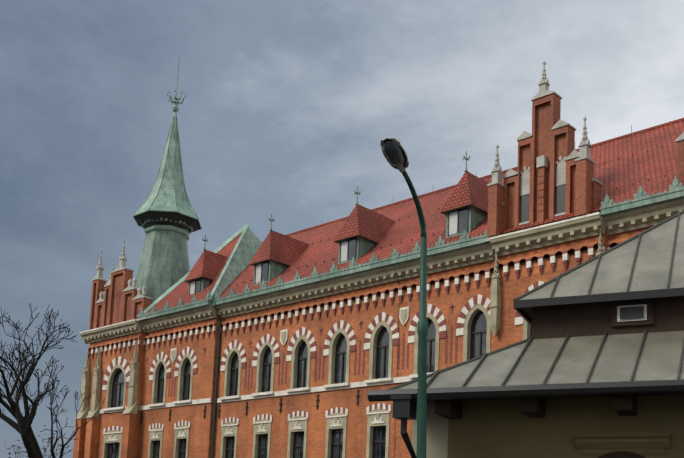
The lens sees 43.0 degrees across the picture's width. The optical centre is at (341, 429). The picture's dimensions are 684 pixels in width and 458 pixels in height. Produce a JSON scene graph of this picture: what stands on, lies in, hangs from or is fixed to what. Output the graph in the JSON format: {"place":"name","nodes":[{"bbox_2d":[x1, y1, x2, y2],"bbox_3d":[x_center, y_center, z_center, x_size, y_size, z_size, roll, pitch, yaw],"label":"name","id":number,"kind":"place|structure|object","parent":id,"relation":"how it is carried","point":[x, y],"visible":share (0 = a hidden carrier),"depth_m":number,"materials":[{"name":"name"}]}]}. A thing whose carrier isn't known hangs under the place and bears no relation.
{"place":"outdoors","nodes":[
{"label":"outdoors","id":0,"kind":"place"},
{"bbox_2d":[0,0,683,457],"label":"sky","id":1,"kind":"structure","parent":0,"point":[287,109],"materials":[{"name":"grey"}]},
{"bbox_2d":[73,176,683,457],"bbox_3d":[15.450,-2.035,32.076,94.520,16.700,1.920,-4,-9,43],"label":"building facade","id":2,"kind":"structure","parent":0,"point":[297,367],"depth_m":48.52,"materials":[{"name":"brick"}]},
{"bbox_2d":[89,61,683,329],"bbox_3d":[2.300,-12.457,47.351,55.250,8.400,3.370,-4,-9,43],"label":"stepped gables","id":3,"kind":"object","parent":2,"relation":"on","point":[552,177],"visible":0.9,"depth_m":40.05,"materials":[{"name":"red brick"}]},
{"bbox_2d":[137,118,683,315],"bbox_3d":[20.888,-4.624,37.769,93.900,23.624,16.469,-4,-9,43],"label":"roof","id":4,"kind":"structure","parent":2,"relation":"on","point":[626,166],"depth_m":48.28,"materials":[{"name":"red tile"}]},
{"bbox_2d":[133,60,201,302],"bbox_3d":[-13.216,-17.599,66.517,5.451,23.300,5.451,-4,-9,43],"label":"spire","id":5,"kind":"structure","parent":4,"relation":"on","point":[165,216],"depth_m":64.81,"materials":[{"name":"green metal"}]},
{"bbox_2d":[184,150,488,294],"bbox_3d":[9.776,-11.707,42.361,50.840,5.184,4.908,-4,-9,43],"label":"dormers","id":6,"kind":"object","parent":4,"relation":"on","point":[362,232],"visible":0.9,"depth_m":48.96,"materials":[{"name":"red tile"}]},
{"label":"ground","id":7,"kind":"structure","parent":0,"visible":0},
{"bbox_2d":[5,425,72,457],"bbox_3d":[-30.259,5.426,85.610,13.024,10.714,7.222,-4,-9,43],"label":"shrub","id":8,"kind":"object","parent":7,"relation":"on","point":[44,448],"visible":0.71,"depth_m":84.55,"materials":[{"name":"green plant"}]},
{"bbox_2d":[0,305,113,457],"bbox_3d":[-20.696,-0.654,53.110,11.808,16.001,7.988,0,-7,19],"label":"bare tree","id":9,"kind":"object","parent":7,"relation":"on","point":[22,427],"visible":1,"depth_m":54.04,"materials":[{"name":"brown plant"}]},
{"bbox_2d":[380,137,427,457],"bbox_3d":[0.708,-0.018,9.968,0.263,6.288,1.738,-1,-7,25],"label":"street lamp","id":10,"kind":"object","parent":7,"relation":"on","point":[394,153],"visible":1,"depth_m":10.67,"materials":[{"name":"green metal"}]},
{"bbox_2d":[367,210,683,457],"bbox_3d":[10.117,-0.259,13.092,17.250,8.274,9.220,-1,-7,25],"label":"building","id":11,"kind":"structure","parent":7,"relation":"on","point":[592,366],"depth_m":12.60,"materials":[{"name":"paint"}]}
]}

